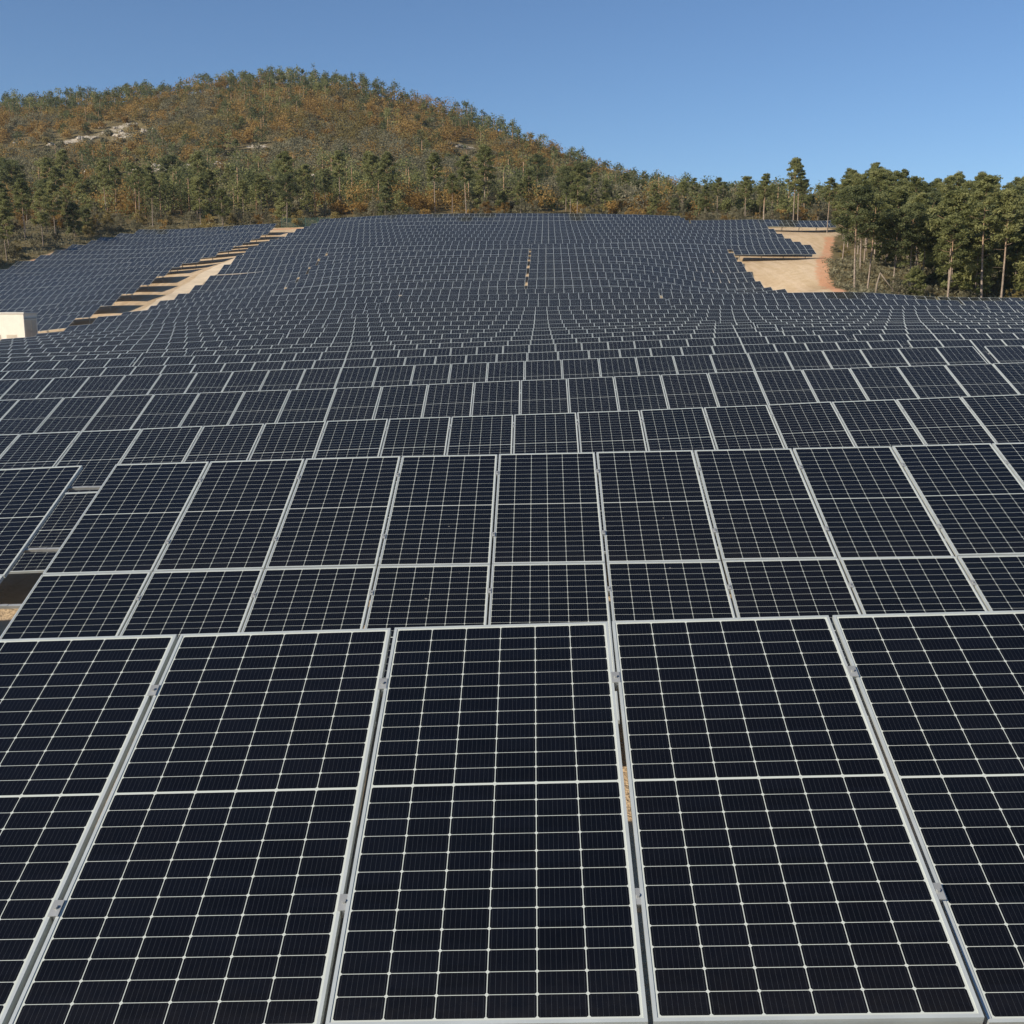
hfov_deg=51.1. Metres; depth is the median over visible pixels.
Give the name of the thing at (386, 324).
solar table
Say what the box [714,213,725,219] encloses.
shrub
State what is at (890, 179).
pine tree
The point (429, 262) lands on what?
solar table
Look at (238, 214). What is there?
shrub
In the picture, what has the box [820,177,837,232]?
pine tree
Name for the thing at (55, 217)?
shrub
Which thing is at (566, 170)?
pine tree
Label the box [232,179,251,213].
pine tree
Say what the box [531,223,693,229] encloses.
solar table
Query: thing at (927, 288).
shrub
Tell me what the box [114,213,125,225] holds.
shrub
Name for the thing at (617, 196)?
pine tree
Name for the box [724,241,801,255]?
solar table
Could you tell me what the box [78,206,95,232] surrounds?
pine tree
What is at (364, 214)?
shrub
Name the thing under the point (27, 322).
door
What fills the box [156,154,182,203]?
pine tree
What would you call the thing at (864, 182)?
pine tree
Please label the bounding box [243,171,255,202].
pine tree
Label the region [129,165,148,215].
pine tree
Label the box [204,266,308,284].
solar table
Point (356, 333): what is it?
solar table
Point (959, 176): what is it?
pine tree
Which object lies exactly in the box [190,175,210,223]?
pine tree
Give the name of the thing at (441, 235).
solar table
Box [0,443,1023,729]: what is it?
solar table
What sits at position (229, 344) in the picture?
solar table
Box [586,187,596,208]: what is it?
pine tree
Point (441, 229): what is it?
solar table
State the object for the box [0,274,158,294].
solar table
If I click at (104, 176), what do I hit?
pine tree
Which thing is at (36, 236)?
shrub
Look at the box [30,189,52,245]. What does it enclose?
pine tree
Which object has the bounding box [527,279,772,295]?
solar table
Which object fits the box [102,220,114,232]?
shrub
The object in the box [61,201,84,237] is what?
pine tree
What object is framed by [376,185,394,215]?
pine tree
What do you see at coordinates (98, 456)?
solar table
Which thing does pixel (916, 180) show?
pine tree
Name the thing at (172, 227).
shrub
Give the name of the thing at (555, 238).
solar table
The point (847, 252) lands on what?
shrub
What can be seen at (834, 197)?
pine tree
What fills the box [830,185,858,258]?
pine tree
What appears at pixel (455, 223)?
solar table
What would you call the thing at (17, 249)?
shrub
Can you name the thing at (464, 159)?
pine tree
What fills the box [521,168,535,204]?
pine tree
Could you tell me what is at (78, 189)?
pine tree
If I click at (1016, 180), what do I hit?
pine tree
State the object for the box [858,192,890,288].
pine tree
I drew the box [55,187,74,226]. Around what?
pine tree
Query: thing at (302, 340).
solar table
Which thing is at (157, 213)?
shrub
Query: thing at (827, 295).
solar table
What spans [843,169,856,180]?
pine tree
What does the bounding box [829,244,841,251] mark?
shrub
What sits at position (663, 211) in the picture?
shrub
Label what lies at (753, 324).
solar table
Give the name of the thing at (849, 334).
solar table
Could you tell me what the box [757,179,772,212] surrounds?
pine tree
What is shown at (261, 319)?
solar table
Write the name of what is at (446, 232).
solar table
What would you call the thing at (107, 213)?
shrub
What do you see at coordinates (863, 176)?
pine tree
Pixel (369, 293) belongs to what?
solar table
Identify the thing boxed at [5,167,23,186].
pine tree
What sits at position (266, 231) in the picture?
solar table
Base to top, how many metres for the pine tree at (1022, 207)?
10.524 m
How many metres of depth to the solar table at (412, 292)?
120.47 m
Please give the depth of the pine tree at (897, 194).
144.85 m
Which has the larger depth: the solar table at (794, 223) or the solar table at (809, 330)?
the solar table at (794, 223)
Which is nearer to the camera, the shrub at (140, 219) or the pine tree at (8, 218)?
the pine tree at (8, 218)
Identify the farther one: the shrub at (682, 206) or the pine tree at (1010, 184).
the shrub at (682, 206)
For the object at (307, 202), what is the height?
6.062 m
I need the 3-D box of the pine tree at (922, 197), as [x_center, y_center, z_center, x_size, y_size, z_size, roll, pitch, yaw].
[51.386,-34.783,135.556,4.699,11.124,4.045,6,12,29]
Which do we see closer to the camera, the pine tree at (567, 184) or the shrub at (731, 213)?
the shrub at (731, 213)
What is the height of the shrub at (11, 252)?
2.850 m
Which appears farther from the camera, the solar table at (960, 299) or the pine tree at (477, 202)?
the pine tree at (477, 202)
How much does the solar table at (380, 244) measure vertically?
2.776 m
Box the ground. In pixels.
[0,83,1014,1023]
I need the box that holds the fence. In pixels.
[281,217,329,227]
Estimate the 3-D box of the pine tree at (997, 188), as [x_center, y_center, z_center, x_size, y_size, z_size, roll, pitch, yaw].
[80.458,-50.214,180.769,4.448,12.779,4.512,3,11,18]
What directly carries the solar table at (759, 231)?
on the ground
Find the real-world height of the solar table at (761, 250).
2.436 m
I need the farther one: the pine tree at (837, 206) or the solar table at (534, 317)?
the pine tree at (837, 206)
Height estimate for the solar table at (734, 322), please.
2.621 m
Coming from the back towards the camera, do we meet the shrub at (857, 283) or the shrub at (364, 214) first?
the shrub at (364, 214)
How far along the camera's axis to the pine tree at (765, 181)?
214.76 m
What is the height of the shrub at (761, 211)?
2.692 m
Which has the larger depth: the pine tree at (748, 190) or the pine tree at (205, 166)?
the pine tree at (205, 166)
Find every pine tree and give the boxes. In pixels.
[0,157,8,182]
[0,159,27,200]
[0,183,11,230]
[0,192,16,256]
[0,206,14,259]
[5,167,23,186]
[11,178,32,239]
[14,189,30,232]
[22,184,33,220]
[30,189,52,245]
[31,178,57,231]
[39,156,55,179]
[42,180,63,232]
[47,167,64,206]
[51,149,76,186]
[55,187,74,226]
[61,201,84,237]
[66,167,84,202]
[72,183,90,205]
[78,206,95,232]
[82,179,96,197]
[91,159,115,211]
[98,170,113,208]
[109,166,123,213]
[122,163,135,211]
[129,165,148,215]
[139,164,157,186]
[142,174,159,226]
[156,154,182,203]
[156,172,173,206]
[184,176,197,200]
[187,150,206,187]
[187,174,207,217]
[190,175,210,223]
[191,158,208,187]
[203,169,218,209]
[212,187,231,224]
[220,164,234,184]
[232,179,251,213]
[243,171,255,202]
[251,173,270,217]
[270,151,300,215]
[271,173,298,224]
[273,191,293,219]
[296,164,313,202]
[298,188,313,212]
[315,168,333,202]
[330,150,347,199]
[360,150,373,186]
[362,152,380,197]
[376,151,399,188]
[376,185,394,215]
[424,152,444,213]
[444,173,458,212]
[454,155,475,213]
[469,183,488,210]
[471,143,496,198]
[494,190,509,208]
[512,181,527,207]
[516,180,533,202]
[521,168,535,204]
[525,153,549,184]
[554,166,575,210]
[555,165,565,206]
[561,174,576,213]
[567,163,590,213]
[572,162,591,185]
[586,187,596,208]
[590,172,600,196]
[599,180,610,199]
[614,189,625,211]
[621,172,629,192]
[646,199,658,214]
[648,183,660,203]
[665,182,673,193]
[668,197,681,215]
[676,181,689,195]
[689,177,699,191]
[697,184,713,208]
[711,177,724,206]
[719,181,731,198]
[734,176,755,215]
[750,199,760,214]
[756,173,773,219]
[756,194,765,205]
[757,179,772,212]
[768,185,776,216]
[777,182,789,202]
[785,157,805,219]
[790,168,808,219]
[797,181,814,208]
[805,195,817,217]
[813,185,821,205]
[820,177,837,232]
[828,183,839,209]
[830,184,889,290]
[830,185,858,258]
[831,179,851,238]
[834,186,852,248]
[840,168,851,181]
[841,175,854,185]
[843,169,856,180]
[843,179,880,268]
[850,172,861,186]
[852,187,889,262]
[853,173,868,184]
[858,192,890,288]
[864,204,900,265]
[865,162,882,172]
[865,176,879,250]
[868,169,894,260]
[869,197,891,258]
[872,208,918,276]
[882,176,901,197]
[884,186,899,256]
[887,187,909,261]
[890,170,906,186]
[892,202,937,285]
[894,190,939,268]
[895,180,912,191]
[898,169,910,181]
[898,184,907,208]
[900,176,930,258]
[901,192,937,265]
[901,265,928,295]
[909,182,939,192]
[910,210,942,270]
[922,216,958,280]
[924,225,980,292]
[925,188,976,291]
[927,191,941,211]
[930,178,942,189]
[932,212,969,296]
[938,175,956,196]
[943,171,965,190]
[952,232,1003,295]
[957,200,1001,284]
[958,175,1008,296]
[958,188,971,201]
[963,180,977,191]
[974,171,992,182]
[987,176,1000,196]
[988,187,1023,297]
[994,233,1023,282]
[997,206,1023,272]
[999,209,1023,295]
[1000,230,1022,274]
[1002,182,1012,188]
[1007,185,1023,200]
[1009,231,1023,291]
[1012,177,1023,184]
[1016,178,1023,195]
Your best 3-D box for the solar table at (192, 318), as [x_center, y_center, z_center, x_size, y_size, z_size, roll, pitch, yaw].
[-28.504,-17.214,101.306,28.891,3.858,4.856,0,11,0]
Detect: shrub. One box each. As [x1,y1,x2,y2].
[0,239,8,256]
[2,244,26,257]
[4,218,22,236]
[11,240,22,251]
[13,209,29,220]
[26,233,46,243]
[49,211,64,229]
[51,230,60,241]
[82,221,95,235]
[90,206,103,220]
[101,210,115,224]
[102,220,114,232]
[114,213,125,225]
[130,220,140,231]
[131,209,148,223]
[150,205,166,224]
[158,219,167,228]
[160,215,171,224]
[162,212,173,224]
[165,224,176,228]
[177,209,197,228]
[198,215,216,227]
[205,214,213,222]
[217,211,228,225]
[227,213,238,224]
[230,205,243,220]
[234,209,246,221]
[242,210,257,224]
[251,214,264,223]
[254,205,268,223]
[265,213,273,223]
[269,208,278,218]
[291,210,304,226]
[302,206,316,220]
[318,201,331,218]
[330,211,341,217]
[332,206,342,216]
[352,208,362,216]
[362,208,375,216]
[367,204,377,215]
[392,208,403,214]
[479,195,492,212]
[479,201,496,213]
[497,202,509,212]
[506,205,521,212]
[514,196,526,212]
[526,199,540,212]
[578,208,587,213]
[586,205,599,213]
[595,206,607,213]
[596,209,608,213]
[612,200,626,213]
[631,208,644,214]
[656,206,666,214]
[674,202,685,215]
[685,213,693,219]
[696,210,709,219]
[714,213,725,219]
[728,205,740,219]
[737,208,748,217]
[756,214,770,219]
[759,210,766,219]
[766,206,779,219]
[775,208,785,218]
[788,210,804,220]
[792,206,807,220]
[809,204,827,220]
[819,201,832,217]
[827,208,834,219]
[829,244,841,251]
[839,247,852,256]
[852,280,861,287]
[867,261,875,269]
[886,276,912,294]
[911,276,931,285]
[917,284,930,292]
[958,290,976,296]
[987,277,1001,295]
[1004,288,1019,297]
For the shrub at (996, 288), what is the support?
on the ground
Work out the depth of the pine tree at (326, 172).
236.60 m
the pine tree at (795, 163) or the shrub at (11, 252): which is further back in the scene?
the pine tree at (795, 163)
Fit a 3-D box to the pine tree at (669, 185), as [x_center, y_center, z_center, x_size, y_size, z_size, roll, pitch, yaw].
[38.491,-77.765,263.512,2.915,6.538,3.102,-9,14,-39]
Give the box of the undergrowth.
[0,211,1023,299]
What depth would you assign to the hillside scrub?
342.69 m
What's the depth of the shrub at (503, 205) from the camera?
228.74 m
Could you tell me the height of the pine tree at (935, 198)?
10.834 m
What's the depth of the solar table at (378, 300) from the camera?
115.14 m
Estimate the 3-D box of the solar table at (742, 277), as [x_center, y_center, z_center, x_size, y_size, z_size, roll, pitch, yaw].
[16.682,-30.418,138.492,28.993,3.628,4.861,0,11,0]
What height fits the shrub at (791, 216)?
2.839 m
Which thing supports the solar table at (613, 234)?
on the ground
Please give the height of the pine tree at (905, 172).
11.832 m
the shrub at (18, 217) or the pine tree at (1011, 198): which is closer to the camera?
the pine tree at (1011, 198)
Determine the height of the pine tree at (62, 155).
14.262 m
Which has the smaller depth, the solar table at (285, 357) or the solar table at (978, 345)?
the solar table at (978, 345)
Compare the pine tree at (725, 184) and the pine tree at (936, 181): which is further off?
the pine tree at (725, 184)
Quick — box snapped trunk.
[875,272,896,293]
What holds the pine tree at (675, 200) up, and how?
on the ground
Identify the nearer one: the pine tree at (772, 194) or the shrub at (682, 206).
the shrub at (682, 206)
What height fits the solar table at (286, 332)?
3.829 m
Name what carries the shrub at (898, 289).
on the ground
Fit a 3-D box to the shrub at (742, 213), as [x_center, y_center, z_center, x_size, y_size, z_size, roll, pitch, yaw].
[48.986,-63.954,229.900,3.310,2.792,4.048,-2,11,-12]
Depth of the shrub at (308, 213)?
225.45 m
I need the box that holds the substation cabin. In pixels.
[0,312,37,339]
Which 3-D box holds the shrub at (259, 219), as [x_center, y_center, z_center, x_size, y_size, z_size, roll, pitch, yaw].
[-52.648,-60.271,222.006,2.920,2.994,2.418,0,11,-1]
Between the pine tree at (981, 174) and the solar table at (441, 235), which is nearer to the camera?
the solar table at (441, 235)
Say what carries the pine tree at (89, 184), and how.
on the ground
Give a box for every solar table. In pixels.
[0,258,185,277]
[0,266,173,285]
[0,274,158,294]
[0,282,142,303]
[0,294,121,311]
[0,318,338,340]
[0,323,323,342]
[0,328,304,345]
[0,333,283,349]
[0,339,257,353]
[0,346,226,357]
[0,346,987,422]
[0,351,186,365]
[0,357,135,376]
[0,362,1023,456]
[0,369,67,379]
[0,394,1023,573]
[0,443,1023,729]
[0,465,88,608]
[0,610,1023,1023]
[9,253,205,268]
[16,304,101,324]
[34,248,220,263]
[35,314,352,336]
[37,314,79,332]
[51,243,236,255]
[63,309,364,331]
[66,238,245,249]
[70,340,902,390]
[86,235,253,247]
[92,303,376,323]
[96,232,263,243]
[114,228,272,239]
[121,296,386,314]
[134,224,275,233]
[138,334,848,365]
[148,290,400,309]
[157,290,272,304]
[174,283,286,299]
[190,275,297,292]
[191,331,807,355]
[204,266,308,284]
[217,257,318,274]
[231,249,327,263]
[231,327,776,349]
[244,244,335,254]
[257,239,343,246]
[261,325,751,344]
[269,236,350,241]
[273,280,524,295]
[279,233,357,238]
[286,230,363,236]
[287,273,525,288]
[287,323,731,339]
[295,226,369,231]
[298,264,526,281]
[304,223,375,227]
[308,256,527,273]
[308,320,715,334]
[311,219,380,225]
[318,215,385,222]
[318,249,528,264]
[326,317,702,328]
[327,244,528,255]
[335,240,527,247]
[341,237,528,247]
[341,313,690,324]
[350,233,528,240]
[355,309,680,319]
[357,230,529,236]
[363,227,529,234]
[367,305,671,313]
[369,224,530,230]
[375,221,531,227]
[379,298,666,311]
[380,217,531,223]
[385,213,531,219]
[388,292,659,307]
[402,287,659,299]
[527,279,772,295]
[528,239,722,248]
[528,272,763,289]
[529,233,709,237]
[529,235,715,242]
[529,263,754,282]
[530,227,698,234]
[530,230,704,235]
[530,256,746,277]
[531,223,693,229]
[531,249,736,266]
[532,213,680,218]
[532,217,684,221]
[532,220,688,226]
[532,243,728,256]
[661,288,787,296]
[662,292,936,304]
[669,298,960,308]
[674,305,984,312]
[683,309,1014,316]
[690,220,835,230]
[694,312,1023,320]
[695,222,759,229]
[700,225,768,233]
[705,229,776,236]
[706,315,1023,322]
[711,234,783,239]
[717,237,791,244]
[720,318,1023,324]
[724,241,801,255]
[731,245,815,259]
[737,320,1023,327]
[757,322,1023,333]
[781,325,1023,334]
[813,328,1023,340]
[853,333,1023,347]
[907,339,1023,363]
[938,297,1023,304]
[962,301,1023,308]
[984,346,1023,362]
[986,305,1023,311]
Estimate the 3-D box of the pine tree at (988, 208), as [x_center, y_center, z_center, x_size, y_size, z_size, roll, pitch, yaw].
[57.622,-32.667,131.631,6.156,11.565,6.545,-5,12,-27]
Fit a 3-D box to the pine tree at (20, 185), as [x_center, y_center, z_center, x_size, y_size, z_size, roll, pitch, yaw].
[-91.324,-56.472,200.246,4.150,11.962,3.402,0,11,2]
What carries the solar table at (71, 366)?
on the ground
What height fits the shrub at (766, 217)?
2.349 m
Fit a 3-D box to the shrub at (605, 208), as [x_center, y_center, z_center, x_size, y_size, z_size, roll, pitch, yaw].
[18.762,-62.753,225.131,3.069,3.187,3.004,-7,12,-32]
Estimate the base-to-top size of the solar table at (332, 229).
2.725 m
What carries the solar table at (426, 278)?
on the ground
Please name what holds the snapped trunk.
on the ground
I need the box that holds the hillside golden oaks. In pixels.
[0,85,656,187]
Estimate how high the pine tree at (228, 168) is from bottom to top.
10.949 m
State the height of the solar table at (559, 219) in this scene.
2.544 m
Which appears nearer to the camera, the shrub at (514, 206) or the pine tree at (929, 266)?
the pine tree at (929, 266)
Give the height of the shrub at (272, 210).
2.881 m
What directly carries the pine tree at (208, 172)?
on the ground
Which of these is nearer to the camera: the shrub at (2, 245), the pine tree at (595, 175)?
the shrub at (2, 245)
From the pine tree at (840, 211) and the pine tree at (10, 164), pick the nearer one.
the pine tree at (840, 211)
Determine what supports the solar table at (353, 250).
on the ground
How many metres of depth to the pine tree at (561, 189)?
251.86 m
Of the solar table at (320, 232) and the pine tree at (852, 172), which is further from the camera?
the pine tree at (852, 172)
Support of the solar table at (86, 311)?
on the ground
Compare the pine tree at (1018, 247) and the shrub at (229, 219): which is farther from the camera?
the shrub at (229, 219)
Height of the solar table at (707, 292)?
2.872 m
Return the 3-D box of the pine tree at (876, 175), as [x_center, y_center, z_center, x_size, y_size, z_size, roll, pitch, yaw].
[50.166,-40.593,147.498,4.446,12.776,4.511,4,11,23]
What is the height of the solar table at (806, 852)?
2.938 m
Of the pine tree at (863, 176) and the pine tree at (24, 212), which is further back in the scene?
the pine tree at (24, 212)
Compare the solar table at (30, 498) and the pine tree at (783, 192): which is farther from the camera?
the pine tree at (783, 192)
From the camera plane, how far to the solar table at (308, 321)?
89.71 m
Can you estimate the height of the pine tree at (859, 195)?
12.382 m
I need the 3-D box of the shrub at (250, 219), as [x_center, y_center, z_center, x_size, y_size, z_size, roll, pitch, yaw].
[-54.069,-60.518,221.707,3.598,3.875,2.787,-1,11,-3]
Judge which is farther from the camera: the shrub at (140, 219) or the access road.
the shrub at (140, 219)
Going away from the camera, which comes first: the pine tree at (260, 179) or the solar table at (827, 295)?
the solar table at (827, 295)
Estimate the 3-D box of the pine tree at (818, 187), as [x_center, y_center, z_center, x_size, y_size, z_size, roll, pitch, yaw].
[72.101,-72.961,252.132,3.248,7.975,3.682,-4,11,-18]
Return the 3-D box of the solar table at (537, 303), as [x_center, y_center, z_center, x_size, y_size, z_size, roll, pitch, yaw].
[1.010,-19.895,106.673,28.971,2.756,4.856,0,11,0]
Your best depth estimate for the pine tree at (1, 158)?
260.55 m
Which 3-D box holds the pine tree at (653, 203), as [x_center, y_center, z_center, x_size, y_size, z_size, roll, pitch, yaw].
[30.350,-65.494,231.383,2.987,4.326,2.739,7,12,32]
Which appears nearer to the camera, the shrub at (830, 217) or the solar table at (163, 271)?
the solar table at (163, 271)
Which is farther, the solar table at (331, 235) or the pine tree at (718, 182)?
the pine tree at (718, 182)
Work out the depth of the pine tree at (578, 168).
222.15 m
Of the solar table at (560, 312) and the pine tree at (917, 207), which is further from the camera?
the pine tree at (917, 207)
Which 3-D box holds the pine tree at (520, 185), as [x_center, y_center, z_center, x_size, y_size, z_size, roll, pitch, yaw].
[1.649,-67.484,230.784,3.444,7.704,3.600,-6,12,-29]
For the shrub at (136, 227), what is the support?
on the ground
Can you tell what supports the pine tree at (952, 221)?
on the ground
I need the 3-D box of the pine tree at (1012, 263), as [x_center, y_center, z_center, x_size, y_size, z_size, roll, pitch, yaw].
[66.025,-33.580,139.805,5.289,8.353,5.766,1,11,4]
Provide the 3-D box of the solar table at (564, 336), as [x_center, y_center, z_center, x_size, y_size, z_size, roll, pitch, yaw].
[-0.579,-7.778,55.180,28.959,3.390,4.857,0,11,0]
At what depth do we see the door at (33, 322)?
101.23 m
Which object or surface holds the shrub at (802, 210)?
on the ground
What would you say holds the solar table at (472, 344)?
on the ground
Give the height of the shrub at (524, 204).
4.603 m
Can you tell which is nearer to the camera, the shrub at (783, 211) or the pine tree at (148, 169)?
the shrub at (783, 211)
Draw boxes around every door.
[25,320,31,336]
[31,320,36,336]
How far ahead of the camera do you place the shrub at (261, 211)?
224.18 m
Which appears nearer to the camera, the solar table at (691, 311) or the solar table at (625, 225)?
the solar table at (691, 311)
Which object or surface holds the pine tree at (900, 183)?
on the ground
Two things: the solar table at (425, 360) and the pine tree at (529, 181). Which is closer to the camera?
the solar table at (425, 360)
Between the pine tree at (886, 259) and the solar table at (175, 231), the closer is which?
the pine tree at (886, 259)
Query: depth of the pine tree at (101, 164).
233.88 m
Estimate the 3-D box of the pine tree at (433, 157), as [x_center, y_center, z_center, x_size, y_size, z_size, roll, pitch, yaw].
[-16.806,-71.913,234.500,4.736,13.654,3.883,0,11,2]
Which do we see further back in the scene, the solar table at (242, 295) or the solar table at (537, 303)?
the solar table at (242, 295)
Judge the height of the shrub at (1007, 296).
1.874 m
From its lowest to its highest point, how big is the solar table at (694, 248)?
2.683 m
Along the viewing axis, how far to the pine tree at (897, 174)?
186.90 m
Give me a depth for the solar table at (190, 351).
57.50 m
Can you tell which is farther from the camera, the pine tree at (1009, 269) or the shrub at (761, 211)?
the shrub at (761, 211)
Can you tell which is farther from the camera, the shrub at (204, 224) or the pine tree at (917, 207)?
the shrub at (204, 224)
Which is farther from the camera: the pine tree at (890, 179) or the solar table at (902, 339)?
the pine tree at (890, 179)
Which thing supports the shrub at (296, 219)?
on the ground
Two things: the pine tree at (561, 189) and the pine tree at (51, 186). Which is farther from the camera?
the pine tree at (561, 189)
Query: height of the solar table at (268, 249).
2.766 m
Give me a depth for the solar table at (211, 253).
174.15 m
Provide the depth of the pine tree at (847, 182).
178.97 m
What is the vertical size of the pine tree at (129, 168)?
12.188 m
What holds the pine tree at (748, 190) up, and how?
on the ground
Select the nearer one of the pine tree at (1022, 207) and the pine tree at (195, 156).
the pine tree at (1022, 207)
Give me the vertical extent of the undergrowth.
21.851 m
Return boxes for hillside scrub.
[0,85,833,220]
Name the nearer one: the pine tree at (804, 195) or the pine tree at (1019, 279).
the pine tree at (1019, 279)
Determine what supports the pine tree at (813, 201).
on the ground
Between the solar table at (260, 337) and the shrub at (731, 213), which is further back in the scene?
the shrub at (731, 213)
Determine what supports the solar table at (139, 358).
on the ground
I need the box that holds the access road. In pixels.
[140,236,285,310]
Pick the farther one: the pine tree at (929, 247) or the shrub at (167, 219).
the shrub at (167, 219)
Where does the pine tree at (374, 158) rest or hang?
on the ground
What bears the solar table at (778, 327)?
on the ground
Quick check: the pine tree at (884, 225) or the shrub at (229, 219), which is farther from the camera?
the shrub at (229, 219)
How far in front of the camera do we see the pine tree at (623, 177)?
257.97 m
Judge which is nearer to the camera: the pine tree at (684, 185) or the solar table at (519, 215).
the solar table at (519, 215)
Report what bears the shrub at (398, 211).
on the ground
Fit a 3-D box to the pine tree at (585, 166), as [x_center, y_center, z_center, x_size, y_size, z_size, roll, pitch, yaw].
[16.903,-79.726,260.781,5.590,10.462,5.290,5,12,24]
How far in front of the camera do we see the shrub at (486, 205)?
225.63 m
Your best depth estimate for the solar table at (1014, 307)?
100.12 m
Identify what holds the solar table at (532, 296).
on the ground
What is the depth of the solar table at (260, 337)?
70.29 m
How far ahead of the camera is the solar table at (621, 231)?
184.40 m
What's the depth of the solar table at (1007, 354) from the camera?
30.13 m
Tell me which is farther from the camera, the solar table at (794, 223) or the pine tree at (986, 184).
the solar table at (794, 223)
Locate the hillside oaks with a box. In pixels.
[0,71,834,217]
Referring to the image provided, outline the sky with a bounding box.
[0,0,1023,194]
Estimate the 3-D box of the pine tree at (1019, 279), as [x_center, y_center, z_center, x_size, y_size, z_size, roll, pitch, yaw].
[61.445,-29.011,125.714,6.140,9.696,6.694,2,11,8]
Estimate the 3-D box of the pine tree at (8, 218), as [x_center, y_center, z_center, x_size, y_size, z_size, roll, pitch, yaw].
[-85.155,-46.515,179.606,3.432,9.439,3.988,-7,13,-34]
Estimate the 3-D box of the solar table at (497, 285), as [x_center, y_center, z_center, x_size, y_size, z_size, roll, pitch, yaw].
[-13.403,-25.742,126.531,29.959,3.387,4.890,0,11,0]
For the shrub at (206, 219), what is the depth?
229.19 m
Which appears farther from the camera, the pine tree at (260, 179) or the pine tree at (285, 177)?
the pine tree at (260, 179)
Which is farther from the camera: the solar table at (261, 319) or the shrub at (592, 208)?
the shrub at (592, 208)
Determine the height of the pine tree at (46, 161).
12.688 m
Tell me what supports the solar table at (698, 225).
on the ground
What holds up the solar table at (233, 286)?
on the ground
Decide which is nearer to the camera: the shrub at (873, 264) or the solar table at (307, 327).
the solar table at (307, 327)
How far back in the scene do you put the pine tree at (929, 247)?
131.99 m
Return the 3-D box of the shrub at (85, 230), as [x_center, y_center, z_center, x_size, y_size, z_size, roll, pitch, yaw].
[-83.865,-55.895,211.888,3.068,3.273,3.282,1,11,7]
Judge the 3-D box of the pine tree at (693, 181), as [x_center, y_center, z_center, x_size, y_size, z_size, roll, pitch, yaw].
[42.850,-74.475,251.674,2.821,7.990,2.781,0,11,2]
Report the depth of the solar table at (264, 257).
159.50 m
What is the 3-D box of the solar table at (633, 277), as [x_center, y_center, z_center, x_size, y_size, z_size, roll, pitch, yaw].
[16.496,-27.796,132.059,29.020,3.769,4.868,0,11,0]
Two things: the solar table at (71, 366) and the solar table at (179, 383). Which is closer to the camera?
the solar table at (179, 383)
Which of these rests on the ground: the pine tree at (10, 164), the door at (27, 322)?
the pine tree at (10, 164)
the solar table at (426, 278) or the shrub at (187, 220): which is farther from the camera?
the shrub at (187, 220)
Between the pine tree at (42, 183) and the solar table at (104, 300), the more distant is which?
the pine tree at (42, 183)
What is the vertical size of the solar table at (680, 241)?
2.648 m
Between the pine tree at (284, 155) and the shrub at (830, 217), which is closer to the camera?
the shrub at (830, 217)
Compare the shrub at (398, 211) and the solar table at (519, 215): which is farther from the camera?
the shrub at (398, 211)
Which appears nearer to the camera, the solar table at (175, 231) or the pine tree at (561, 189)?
the solar table at (175, 231)
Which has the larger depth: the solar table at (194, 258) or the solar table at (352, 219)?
the solar table at (352, 219)
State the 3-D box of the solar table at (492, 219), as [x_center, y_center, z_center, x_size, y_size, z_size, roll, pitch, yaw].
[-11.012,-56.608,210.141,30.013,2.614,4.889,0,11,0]
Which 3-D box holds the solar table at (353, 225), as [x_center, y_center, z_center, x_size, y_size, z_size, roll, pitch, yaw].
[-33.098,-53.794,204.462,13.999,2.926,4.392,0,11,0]
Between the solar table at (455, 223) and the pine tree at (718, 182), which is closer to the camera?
the solar table at (455, 223)
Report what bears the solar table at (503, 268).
on the ground
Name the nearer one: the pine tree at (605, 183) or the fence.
the fence
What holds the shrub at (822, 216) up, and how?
on the ground
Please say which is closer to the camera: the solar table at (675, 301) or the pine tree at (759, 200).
the solar table at (675, 301)
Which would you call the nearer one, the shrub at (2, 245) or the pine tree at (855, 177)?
the shrub at (2, 245)
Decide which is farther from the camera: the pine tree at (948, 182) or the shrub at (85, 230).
the shrub at (85, 230)
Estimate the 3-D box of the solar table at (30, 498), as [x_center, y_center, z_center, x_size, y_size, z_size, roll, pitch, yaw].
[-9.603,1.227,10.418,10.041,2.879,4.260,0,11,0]
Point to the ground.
(798, 273)
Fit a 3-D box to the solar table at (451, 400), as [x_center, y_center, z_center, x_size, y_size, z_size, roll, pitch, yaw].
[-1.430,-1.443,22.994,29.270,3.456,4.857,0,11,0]
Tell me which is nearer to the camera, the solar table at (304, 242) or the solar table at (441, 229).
the solar table at (304, 242)
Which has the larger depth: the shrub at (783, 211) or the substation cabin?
the shrub at (783, 211)
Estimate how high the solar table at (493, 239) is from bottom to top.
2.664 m
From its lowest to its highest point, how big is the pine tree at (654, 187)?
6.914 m
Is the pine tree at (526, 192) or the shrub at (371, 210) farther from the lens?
the pine tree at (526, 192)
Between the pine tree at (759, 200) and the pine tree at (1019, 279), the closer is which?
the pine tree at (1019, 279)
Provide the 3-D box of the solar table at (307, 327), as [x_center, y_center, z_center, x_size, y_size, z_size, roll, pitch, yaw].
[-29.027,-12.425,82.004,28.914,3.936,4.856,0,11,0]
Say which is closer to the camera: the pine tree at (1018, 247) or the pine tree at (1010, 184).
the pine tree at (1018, 247)
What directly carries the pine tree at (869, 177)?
on the ground
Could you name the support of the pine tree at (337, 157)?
on the ground
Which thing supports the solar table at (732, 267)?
on the ground
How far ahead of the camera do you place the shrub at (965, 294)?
124.27 m
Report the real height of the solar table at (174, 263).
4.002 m
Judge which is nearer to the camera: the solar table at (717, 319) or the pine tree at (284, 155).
the solar table at (717, 319)
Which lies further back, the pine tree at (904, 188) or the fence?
the fence
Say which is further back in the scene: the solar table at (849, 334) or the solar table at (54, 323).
the solar table at (54, 323)
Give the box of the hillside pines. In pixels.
[0,63,836,219]
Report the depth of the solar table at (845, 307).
100.59 m
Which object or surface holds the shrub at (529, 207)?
on the ground
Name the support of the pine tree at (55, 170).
on the ground

